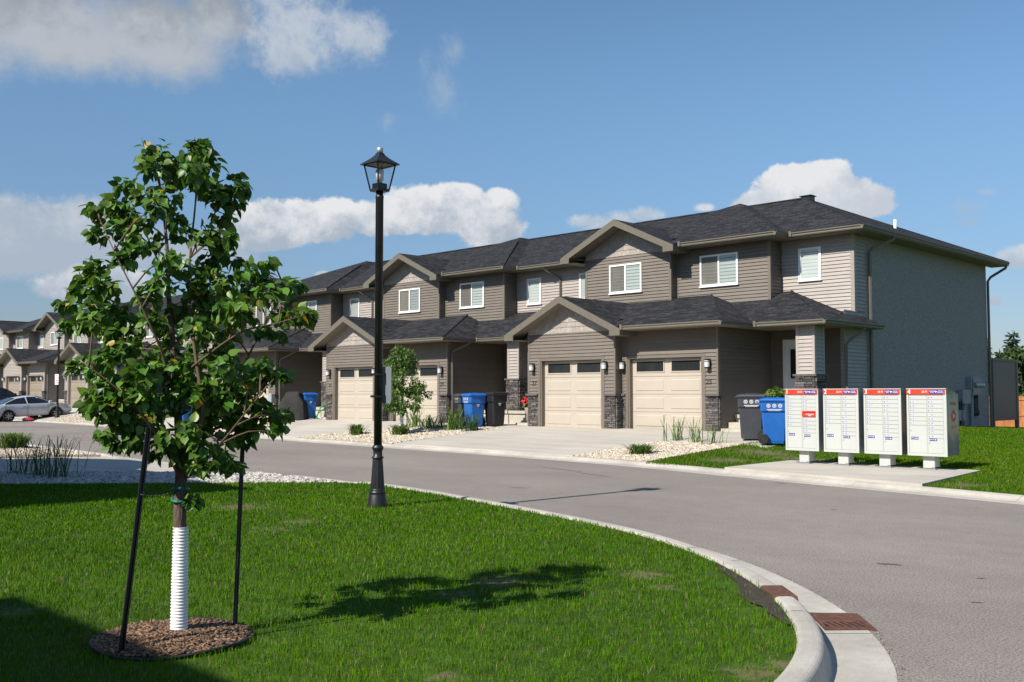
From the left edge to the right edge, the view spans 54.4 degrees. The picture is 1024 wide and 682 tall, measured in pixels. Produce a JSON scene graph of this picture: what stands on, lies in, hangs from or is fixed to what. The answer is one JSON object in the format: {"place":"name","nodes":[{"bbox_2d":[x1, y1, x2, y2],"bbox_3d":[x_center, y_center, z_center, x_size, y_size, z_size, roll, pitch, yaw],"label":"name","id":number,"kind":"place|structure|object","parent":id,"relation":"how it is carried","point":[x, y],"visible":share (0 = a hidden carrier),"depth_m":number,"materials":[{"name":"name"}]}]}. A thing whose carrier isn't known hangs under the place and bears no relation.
{"place":"outdoors","nodes":[
{"label":"outdoors","id":0,"kind":"place"},
{"bbox_2d":[14,407,78,419],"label":"driveway","id":1,"kind":"structure","parent":0,"point":[72,411],"depth_m":61.44,"materials":[{"name":"concrete"}]},
{"bbox_2d":[0,457,173,471],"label":"driveway","id":2,"kind":"structure","parent":0,"point":[101,464],"depth_m":22.07,"materials":[{"name":"concrete"}]},
{"bbox_2d":[159,417,267,428],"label":"driveway","id":3,"kind":"structure","parent":0,"point":[170,420],"depth_m":47.89,"materials":[{"name":"concrete"}]},
{"bbox_2d":[297,418,322,421],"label":"path","id":4,"kind":"structure","parent":0,"point":[310,419],"depth_m":42.69,"materials":[{"name":"concrete"}]},
{"bbox_2d":[279,391,308,419],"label":"barbecue","id":5,"kind":"object","parent":4,"relation":"on","point":[296,402],"visible":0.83,"depth_m":42.88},
{"bbox_2d":[303,393,318,417],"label":"wheelie bin","id":6,"kind":"object","parent":4,"relation":"on","point":[311,399],"visible":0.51,"depth_m":43.24,"materials":[{"name":"blue plastic"}]},
{"bbox_2d":[233,419,437,437],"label":"driveway","id":7,"kind":"structure","parent":0,"point":[310,428],"depth_m":38.66,"materials":[{"name":"concrete"}]},
{"bbox_2d":[0,480,797,681],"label":"lawn","id":8,"kind":"structure","parent":0,"point":[784,660],"depth_m":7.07,"materials":[{"name":"green plant"}]},
{"bbox_2d":[0,470,335,484],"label":"gravel stones","id":9,"kind":"object","parent":8,"relation":"on","point":[109,476],"visible":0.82,"depth_m":17.65,"materials":[{"name":"white gravel"}]},
{"bbox_2d":[0,441,58,473],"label":"reed clump","id":10,"kind":"object","parent":9,"relation":"on","point":[10,465],"visible":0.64,"depth_m":18.91,"materials":[{"name":"green plant"}]},
{"bbox_2d":[8,436,67,475],"bbox_3d":[-8.758,2.113,18.414,1.291,0.771,1.403,-3,-4,45],"label":"reed clump","id":11,"kind":"object","parent":9,"relation":"on","point":[35,468],"visible":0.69,"depth_m":18.45,"materials":[{"name":"green plant"}]},
{"bbox_2d":[24,433,93,477],"bbox_3d":[-8.145,2.068,18.139,1.310,0.831,1.438,0,-3,3],"label":"reed clump","id":12,"kind":"object","parent":9,"relation":"on","point":[56,457],"visible":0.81,"depth_m":17.96,"materials":[{"name":"green plant"}]},
{"bbox_2d":[89,616,254,660],"bbox_3d":[-2.099,1.814,6.181,0.984,0.095,0.975,-3,-4,45],"label":"mulch ring","id":13,"kind":"object","parent":8,"relation":"on","point":[151,639],"visible":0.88,"depth_m":6.00,"materials":[{"name":"wood"}]},
{"bbox_2d":[118,427,151,652],"bbox_3d":[-2.218,1.244,5.831,0.178,1.473,0.031,1,-3,-23],"label":"tree stake","id":14,"kind":"object","parent":13,"relation":"on","point":[134,544],"visible":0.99,"depth_m":5.83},
{"bbox_2d":[51,138,319,631],"bbox_3d":[-2.087,0.255,6.263,1.844,3.134,0.990,0,-3,3],"label":"linden tree","id":15,"kind":"object","parent":13,"relation":"on","point":[113,397],"visible":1,"depth_m":6.18,"materials":[{"name":"green plant"}]},
{"bbox_2d":[233,441,244,624],"bbox_3d":[-1.772,1.275,6.446,0.031,1.478,0.095,-1,-3,25],"label":"tree stake","id":16,"kind":"object","parent":13,"relation":"on","point":[238,549],"visible":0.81,"depth_m":6.44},
{"bbox_2d":[360,147,399,507],"bbox_3d":[-1.820,-0.190,13.589,0.392,4.960,0.392,-3,-4,45],"label":"street lamp","id":17,"kind":"object","parent":8,"relation":"on","point":[379,160],"visible":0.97,"depth_m":13.54,"materials":[{"name":"black metal"}]},
{"bbox_2d":[370,366,391,402],"bbox_3d":[-1.817,0.599,13.549,0.176,0.500,0.400,2,-4,-37],"label":"street sign","id":18,"kind":"object","parent":17,"relation":"attached to","point":[386,374],"visible":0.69,"depth_m":13.51,"materials":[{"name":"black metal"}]},
{"bbox_2d":[712,561,789,623],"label":"soil","id":19,"kind":"structure","parent":8,"relation":"on","point":[760,597],"depth_m":7.49,"materials":[{"name":"soil"}]},
{"bbox_2d":[439,423,527,427],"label":"path","id":20,"kind":"structure","parent":0,"point":[504,425],"depth_m":34.51,"materials":[{"name":"concrete"}]},
{"bbox_2d":[483,392,507,425],"bbox_3d":[-0.596,2.353,34.629,0.709,1.182,0.885,2,-4,-31],"label":"wheelie bin","id":21,"kind":"object","parent":20,"relation":"on","point":[495,403],"visible":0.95,"depth_m":34.37,"materials":[{"name":"black plastic"}]},
{"bbox_2d":[521,397,527,422],"bbox_3d":[0.582,2.441,35.164,0.520,0.972,0.549,-2,-3,30],"label":"potted plant","id":22,"kind":"object","parent":20,"relation":"on","point":[525,403],"visible":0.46,"depth_m":35.05,"materials":[{"name":"red plant"}]},
{"bbox_2d":[0,421,1023,681],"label":"road","id":23,"kind":"structure","parent":0,"point":[950,557],"depth_m":12.59,"materials":[{"name":"grey asphalt"}]},
{"bbox_2d":[0,395,71,421],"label":"parked car","id":24,"kind":"object","parent":23,"relation":"on","point":[11,408],"visible":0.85,"depth_m":59.46,"materials":[{"name":"silver metal"}]},
{"bbox_2d":[671,538,915,681],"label":"road grit","id":25,"kind":"object","parent":23,"relation":"on","point":[852,611],"visible":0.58,"depth_m":6.76,"materials":[{"name":"grey gravel"}]},
{"bbox_2d":[0,0,1023,357],"label":"sky","id":26,"kind":"structure","parent":0,"point":[501,120],"materials":[{"name":"blue"}]},
{"bbox_2d":[394,426,719,455],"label":"driveway","id":27,"kind":"structure","parent":0,"point":[562,441],"depth_m":29.32,"materials":[{"name":"concrete"}]},
{"bbox_2d":[99,415,1023,494],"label":"lawn","id":28,"kind":"structure","parent":0,"point":[766,452],"depth_m":22.83,"materials":[{"name":"green plant"}]},
{"bbox_2d":[0,309,84,354],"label":"townhouse","id":29,"kind":"structure","parent":28,"relation":"on","point":[6,339],"depth_m":84.84,"materials":[{"name":"grey plastic"}]},
{"bbox_2d":[0,309,87,387],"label":"townhouse","id":30,"kind":"structure","parent":28,"relation":"on","point":[30,338],"depth_m":82.09,"materials":[{"name":"grey plastic"}]},
{"bbox_2d":[0,301,129,394],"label":"townhouse","id":31,"kind":"structure","parent":28,"relation":"on","point":[14,375],"depth_m":75.54,"materials":[{"name":"grey plastic"}]},
{"bbox_2d":[8,376,18,394],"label":"garage door","id":32,"kind":"structure","parent":31,"relation":"in","point":[13,384],"depth_m":74.86,"materials":[{"name":"beige metal"}]},
{"bbox_2d":[43,413,138,422],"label":"gravel","id":33,"kind":"structure","parent":28,"relation":"on","point":[70,422],"depth_m":56.26,"materials":[{"name":"beige gravel"}]},
{"bbox_2d":[54,328,62,417],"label":"street lamp","id":34,"kind":"object","parent":33,"relation":"on","point":[57,415],"visible":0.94,"depth_m":59.61,"materials":[{"name":"black metal"}]},
{"bbox_2d":[18,295,180,402],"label":"townhouse","id":35,"kind":"structure","parent":28,"relation":"on","point":[41,372],"depth_m":71.93,"materials":[{"name":"grey"}]},
{"bbox_2d":[30,376,41,396],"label":"garage door","id":36,"kind":"structure","parent":35,"relation":"in","point":[35,388],"depth_m":72.65,"materials":[{"name":"beige metal"}]},
{"bbox_2d":[54,289,208,406],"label":"townhouse","id":37,"kind":"structure","parent":28,"relation":"on","point":[71,350],"depth_m":67.03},
{"bbox_2d":[70,374,83,406],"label":"garage door","id":38,"kind":"structure","parent":37,"relation":"in","point":[75,395],"depth_m":66.70,"materials":[{"name":"beige metal"}]},
{"bbox_2d":[94,293,224,395],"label":"townhouse","id":39,"kind":"structure","parent":28,"relation":"on","point":[148,340],"depth_m":65.38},
{"bbox_2d":[180,261,374,410],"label":"townhouse","id":40,"kind":"structure","parent":28,"relation":"on","point":[259,315],"depth_m":51.80,"materials":[{"name":"grey"}]},
{"bbox_2d":[256,307,270,325],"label":"window","id":41,"kind":"structure","parent":40,"relation":"in","point":[260,314],"depth_m":51.81,"materials":[{"name":"white plastic"}]},
{"bbox_2d":[234,250,455,417],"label":"townhouse","id":42,"kind":"structure","parent":28,"relation":"on","point":[331,300],"depth_m":47.54,"materials":[{"name":"grey plastic"}]},
{"bbox_2d":[349,298,359,316],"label":"window","id":43,"kind":"structure","parent":42,"relation":"in","point":[357,306],"depth_m":47.85,"materials":[{"name":"white plastic"}]},
{"bbox_2d":[299,423,500,443],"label":"gravel stones","id":44,"kind":"object","parent":28,"relation":"on","point":[421,433],"visible":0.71,"depth_m":33.75,"materials":[{"name":"beige gravel"}]},
{"bbox_2d":[346,424,366,434],"bbox_3d":[-5.493,3.104,35.077,1.187,0.396,1.208,-3,-4,45],"label":"shrub","id":45,"kind":"object","parent":44,"relation":"on","point":[358,429],"visible":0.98,"depth_m":34.83,"materials":[{"name":"green plant"}]},
{"bbox_2d":[385,424,412,434],"bbox_3d":[-3.784,2.999,33.888,1.076,0.381,1.296,-3,-4,45],"label":"shrub","id":46,"kind":"object","parent":44,"relation":"on","point":[401,430],"visible":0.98,"depth_m":33.76,"materials":[{"name":"green plant"}]},
{"bbox_2d":[382,344,433,425],"bbox_3d":[-3.686,1.669,34.083,2.054,3.174,1.802,0,-3,-3],"label":"tree","id":47,"kind":"object","parent":44,"relation":"on","point":[403,358],"visible":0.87,"depth_m":33.84,"materials":[{"name":"green plant"}]},
{"bbox_2d":[405,407,426,426],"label":"ornamental grass","id":48,"kind":"object","parent":44,"relation":"on","point":[414,416],"depth_m":36.24,"materials":[{"name":"green plant"}]},
{"bbox_2d":[408,415,437,427],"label":"ornamental grass","id":49,"kind":"object","parent":44,"relation":"on","point":[423,423],"depth_m":35.70,"materials":[{"name":"green plant"}]},
{"bbox_2d":[415,414,448,428],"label":"ornamental grass","id":50,"kind":"object","parent":44,"relation":"on","point":[441,422],"depth_m":35.20,"materials":[{"name":"green plant"}]},
{"bbox_2d":[440,408,467,430],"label":"ornamental grass","id":51,"kind":"object","parent":44,"relation":"on","point":[451,423],"depth_m":33.99,"materials":[{"name":"green plant"}]},
{"bbox_2d":[452,393,464,424],"bbox_3d":[-1.717,2.435,35.384,0.688,1.147,0.856,1,-3,-25],"label":"wheelie bin","id":52,"kind":"object","parent":44,"relation":"on","point":[457,401],"visible":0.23,"depth_m":35.07,"materials":[{"name":"grey plastic"}]},
{"bbox_2d":[453,413,482,431],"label":"ornamental grass","id":53,"kind":"object","parent":44,"relation":"on","point":[472,426],"depth_m":33.33,"materials":[{"name":"green plant"}]},
{"bbox_2d":[461,393,486,426],"bbox_3d":[-1.324,2.397,34.644,0.709,1.182,0.885,2,-3,-27],"label":"wheelie bin","id":54,"kind":"object","parent":44,"relation":"on","point":[473,403],"visible":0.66,"depth_m":34.38,"materials":[{"name":"blue plastic"}]},
{"bbox_2d":[308,237,540,420],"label":"townhouse","id":55,"kind":"structure","parent":28,"relation":"on","point":[413,290],"depth_m":42.09,"materials":[{"name":"grey plastic"}]},
{"bbox_2d":[338,367,372,420],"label":"garage door","id":56,"kind":"structure","parent":55,"relation":"in","point":[354,390],"depth_m":41.13,"materials":[{"name":"beige metal"}]},
{"bbox_2d":[398,288,420,313],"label":"window","id":57,"kind":"structure","parent":55,"relation":"in","point":[417,290],"depth_m":43.33,"materials":[{"name":"white plastic"}]},
{"bbox_2d":[383,222,641,423],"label":"townhouse","id":58,"kind":"structure","parent":28,"relation":"on","point":[493,298],"depth_m":39.33,"materials":[{"name":"grey plastic"}]},
{"bbox_2d":[396,365,436,422],"bbox_3d":[-3.674,2.072,38.844,2.673,2.191,0.064,-3,-4,45],"label":"garage door","id":59,"kind":"structure","parent":58,"relation":"in","point":[427,373],"depth_m":38.46,"materials":[{"name":"beige metal"}]},
{"bbox_2d":[459,281,484,308],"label":"window","id":60,"kind":"structure","parent":58,"relation":"in","point":[472,305],"depth_m":41.02,"materials":[{"name":"white plastic"}]},
{"bbox_2d":[526,278,541,305],"bbox_3d":[0.875,-1.957,39.520,0.814,1.056,0.082,-3,-4,45],"label":"window","id":61,"kind":"structure","parent":58,"relation":"in","point":[529,302],"depth_m":39.53,"materials":[{"name":"white plastic"}]},
{"bbox_2d":[504,203,788,428],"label":"townhouse","id":62,"kind":"structure","parent":28,"relation":"on","point":[564,353],"depth_m":33.72,"materials":[{"name":"grey plastic"}]},
{"bbox_2d":[545,360,600,427],"bbox_3d":[2.037,1.748,32.739,2.585,2.191,0.064,-3,-4,45],"label":"garage door","id":63,"kind":"structure","parent":62,"relation":"in","point":[576,402],"depth_m":32.74,"materials":[{"name":"beige metal"}]},
{"bbox_2d":[579,273,584,298],"bbox_3d":[2.830,-2.060,37.589,0.814,1.056,0.082,-3,-4,45],"label":"window","id":64,"kind":"structure","parent":62,"relation":"in","point":[580,274],"depth_m":37.79,"materials":[{"name":"white plastic"}]},
{"bbox_2d":[608,262,641,294],"bbox_3d":[3.979,-2.191,35.000,1.474,1.045,0.083,-3,-4,45],"label":"window","id":65,"kind":"structure","parent":62,"relation":"in","point":[626,279],"depth_m":34.98,"materials":[{"name":"white plastic"}]},
{"bbox_2d":[575,440,742,461],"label":"gravel stones","id":66,"kind":"object","parent":28,"relation":"on","point":[675,448],"visible":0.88,"depth_m":24.94,"materials":[{"name":"beige gravel"}]},
{"bbox_2d":[619,443,662,454],"bbox_3d":[3.149,2.656,24.570,1.318,0.264,1.161,-3,-4,45],"label":"shrub","id":67,"kind":"object","parent":66,"relation":"on","point":[643,449],"visible":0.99,"depth_m":24.43,"materials":[{"name":"green plant"}]},
{"bbox_2d":[661,415,687,440],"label":"ornamental grass","id":68,"kind":"object","parent":66,"relation":"on","point":[678,437],"depth_m":26.99,"materials":[{"name":"green plant"}]},
{"bbox_2d":[683,416,700,442],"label":"ornamental grass","id":69,"kind":"object","parent":66,"relation":"on","point":[697,437],"depth_m":26.33,"materials":[{"name":"green plant"}]},
{"bbox_2d":[693,423,729,443],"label":"ornamental grass","id":70,"kind":"object","parent":66,"relation":"on","point":[714,434],"depth_m":25.74,"materials":[{"name":"green plant"}]},
{"bbox_2d":[607,198,1009,431],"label":"townhouse","id":71,"kind":"structure","parent":28,"relation":"on","point":[821,296],"depth_m":31.24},
{"bbox_2d":[633,357,701,430],"bbox_3d":[4.771,1.629,30.501,2.673,2.191,0.064,-3,-4,45],"label":"garage door","id":72,"kind":"structure","parent":71,"relation":"in","point":[676,389],"depth_m":30.51,"materials":[{"name":"beige metal"}]},
{"bbox_2d":[699,252,738,287],"bbox_3d":[6.784,-2.325,32.694,1.496,1.067,0.082,-3,-4,45],"label":"window","id":73,"kind":"structure","parent":71,"relation":"in","point":[716,257],"depth_m":32.68,"materials":[{"name":"white plastic"}]},
{"bbox_2d":[765,386,785,397],"bbox_3d":[7.616,1.706,28.641,0.889,0.848,0.813,-3,-4,45],"label":"potted plant","id":74,"kind":"object","parent":71,"relation":"on","point":[776,392],"visible":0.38,"depth_m":28.50,"materials":[{"name":"green plant"}]},
{"bbox_2d":[783,339,795,390],"bbox_3d":[8.794,1.090,30.522,1.034,2.288,0.137,-3,-4,45],"label":"door","id":75,"kind":"structure","parent":71,"relation":"in","point":[789,346],"depth_m":30.76,"materials":[{"name":"grey metal"}]},
{"bbox_2d":[797,246,821,281],"bbox_3d":[9.320,-2.400,31.177,0.814,1.056,0.082,-3,-4,45],"label":"window","id":76,"kind":"structure","parent":71,"relation":"in","point":[801,274],"depth_m":31.19,"materials":[{"name":"white plastic"}]},
{"bbox_2d":[958,400,965,425],"bbox_3d":[15.624,2.662,34.985,0.250,1.170,1.350,-3,-4,45],"label":"gas meter","id":77,"kind":"object","parent":71,"relation":"attached to","point":[962,414],"visible":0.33,"depth_m":35.15,"materials":[{"name":"grey metal"}]},
{"bbox_2d":[957,377,984,426],"bbox_3d":[16.645,2.301,36.016,0.380,2.020,1.822,-3,-4,45],"label":"electric meter","id":78,"kind":"object","parent":71,"relation":"attached to","point":[972,391],"visible":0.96,"depth_m":36.14,"materials":[{"name":"grey metal"}]},
{"bbox_2d":[989,409,1014,426],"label":"wood fence","id":79,"kind":"object","parent":28,"relation":"on","point":[1008,423],"depth_m":46.34,"materials":[{"name":"orange wood"}]},
{"bbox_2d":[991,358,1018,427],"bbox_3d":[19.196,2.306,38.755,0.120,3.200,2.740,-3,-4,45],"label":"privacy screen","id":80,"kind":"object","parent":28,"relation":"on","point":[1005,395],"visible":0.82,"depth_m":38.71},
{"bbox_2d":[997,345,1023,395],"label":"leafy tree","id":81,"kind":"object","parent":28,"relation":"on","point":[1013,353],"visible":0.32,"depth_m":68.83,"materials":[{"name":"green plant"}]},
{"bbox_2d":[1001,331,1023,377],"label":"spruce tree","id":82,"kind":"object","parent":28,"relation":"on","point":[1011,343],"visible":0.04,"depth_m":71.37,"materials":[{"name":"green plant"}]},
{"bbox_2d":[1019,396,1023,426],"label":"wood fence","id":83,"kind":"object","parent":28,"relation":"on","point":[1021,411],"visible":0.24,"depth_m":45.30,"materials":[{"name":"orange wood"}]},
{"bbox_2d":[674,431,783,447],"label":"path","id":84,"kind":"structure","parent":0,"point":[733,437],"depth_m":26.82,"materials":[{"name":"concrete"}]},
{"bbox_2d":[734,393,766,438],"bbox_3d":[6.305,1.975,26.126,0.899,1.200,0.720,-1,-3,15],"label":"wheelie bin","id":85,"kind":"object","parent":84,"relation":"on","point":[750,416],"visible":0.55,"depth_m":25.87,"materials":[{"name":"grey plastic"}]},
{"bbox_2d":[756,397,785,443],"bbox_3d":[6.676,2.023,25.318,0.885,1.182,0.710,-1,-3,17],"label":"wheelie bin","id":86,"kind":"object","parent":84,"relation":"on","point":[772,409],"visible":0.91,"depth_m":25.06,"materials":[{"name":"blue plastic"}]},
{"bbox_2d":[725,460,980,485],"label":"path","id":87,"kind":"structure","parent":0,"point":[910,475],"depth_m":19.18,"materials":[{"name":"concrete"}]},
{"bbox_2d":[785,389,823,463],"bbox_3d":[6.372,1.825,21.386,0.779,1.592,0.636,-3,-4,45],"label":"mailbox","id":88,"kind":"object","parent":87,"relation":"on","point":[804,425],"visible":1,"depth_m":21.17,"materials":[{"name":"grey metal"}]},
{"bbox_2d":[787,426,801,447],"bbox_3d":[6.046,2.053,21.289,0.340,0.449,0.014,-3,-4,45],"label":"compartment door","id":89,"kind":"structure","parent":88,"relation":"in","point":[794,434],"depth_m":21.29,"materials":[{"name":"grey metal"}]},
{"bbox_2d":[803,433,815,447],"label":"compartment door","id":90,"kind":"structure","parent":88,"relation":"in","point":[809,439],"depth_m":21.05,"materials":[{"name":"grey metal"}]},
{"bbox_2d":[823,389,864,465],"bbox_3d":[7.002,1.790,20.768,0.779,1.588,0.630,-3,-4,45],"label":"mailbox","id":91,"kind":"object","parent":87,"relation":"on","point":[843,415],"visible":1,"depth_m":20.55,"materials":[{"name":"grey metal"}]},
{"bbox_2d":[826,423,840,448],"bbox_3d":[6.673,1.978,20.672,0.340,0.532,0.014,-3,-4,45],"label":"compartment door","id":92,"kind":"structure","parent":91,"relation":"in","point":[833,431],"depth_m":20.67,"materials":[{"name":"grey metal"}]},
{"bbox_2d":[842,436,855,449],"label":"compartment door","id":93,"kind":"structure","parent":91,"relation":"in","point":[848,442],"depth_m":20.43,"materials":[{"name":"grey metal"}]},
{"bbox_2d":[863,388,907,467],"bbox_3d":[7.629,1.755,20.148,0.779,1.584,0.630,-3,-4,45],"label":"mailbox","id":94,"kind":"object","parent":87,"relation":"on","point":[885,424],"visible":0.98,"depth_m":19.92,"materials":[{"name":"grey metal"}]},
{"bbox_2d":[866,424,882,450],"bbox_3d":[7.301,1.945,20.051,0.340,0.532,0.014,-3,-4,45],"label":"compartment door","id":95,"kind":"structure","parent":94,"relation":"in","point":[874,432],"depth_m":20.05,"materials":[{"name":"grey metal"}]},
{"bbox_2d":[884,437,898,451],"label":"compartment door","id":96,"kind":"structure","parent":94,"relation":"in","point":[891,444],"depth_m":19.80,"materials":[{"name":"grey metal"}]},
{"bbox_2d":[906,388,958,469],"bbox_3d":[8.257,1.720,19.528,0.779,1.580,0.630,-3,-4,45],"label":"mailbox","id":97,"kind":"object","parent":87,"relation":"on","point":[932,426],"visible":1,"depth_m":19.32,"materials":[{"name":"grey metal"}]},
{"bbox_2d":[909,425,926,452],"bbox_3d":[7.929,1.913,19.431,0.340,0.532,0.014,-3,-4,45],"label":"compartment door","id":98,"kind":"structure","parent":97,"relation":"in","point":[918,433],"depth_m":19.43,"materials":[{"name":"grey metal"}]},
{"bbox_2d":[928,438,943,453],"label":"compartment door","id":99,"kind":"structure","parent":97,"relation":"in","point":[935,445],"depth_m":19.19,"materials":[{"name":"grey metal"}]},
{"label":"ground","id":100,"kind":"structure","parent":0,"visible":0},
{"bbox_2d":[0,454,100,456],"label":"gravel","id":101,"kind":"structure","parent":100,"relation":"on","point":[4,455],"depth_m":24.82,"materials":[{"name":"beige gravel"}]},
{"bbox_2d":[0,443,99,454],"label":"gravel stones","id":102,"kind":"object","parent":101,"relation":"on","point":[39,448],"visible":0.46,"depth_m":25.66,"materials":[{"name":"beige gravel"}]},
{"bbox_2d":[0,432,33,448],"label":"shrub","id":103,"kind":"object","parent":102,"relation":"on","point":[8,440],"visible":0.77,"depth_m":27.49,"materials":[{"name":"green plant"}]},
{"bbox_2d":[27,444,897,681],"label":"kerb","id":104,"kind":"structure","parent":100,"relation":"on","point":[818,656],"depth_m":6.55,"materials":[{"name":"grey concrete"}]},
{"bbox_2d":[760,585,875,630],"bbox_3d":[2.236,1.996,7.370,0.670,0.214,0.829,0,-3,5],"label":"storm drain","id":105,"kind":"object","parent":104,"relation":"in","point":[838,621],"visible":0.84,"depth_m":7.25,"materials":[{"name":"brown metal"}]},
{"bbox_2d":[13,419,1023,504],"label":"kerb","id":106,"kind":"structure","parent":100,"relation":"on","point":[965,494],"depth_m":20.51,"materials":[{"name":"grey concrete"}]},
{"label":"driveway","id":107,"kind":"structure","parent":0,"visible":0},
{"bbox_2d":[0,387,26,400],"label":"parked car","id":108,"kind":"object","parent":107,"relation":"on","point":[5,393],"visible":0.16,"depth_m":70.23,"materials":[{"name":"black metal"}]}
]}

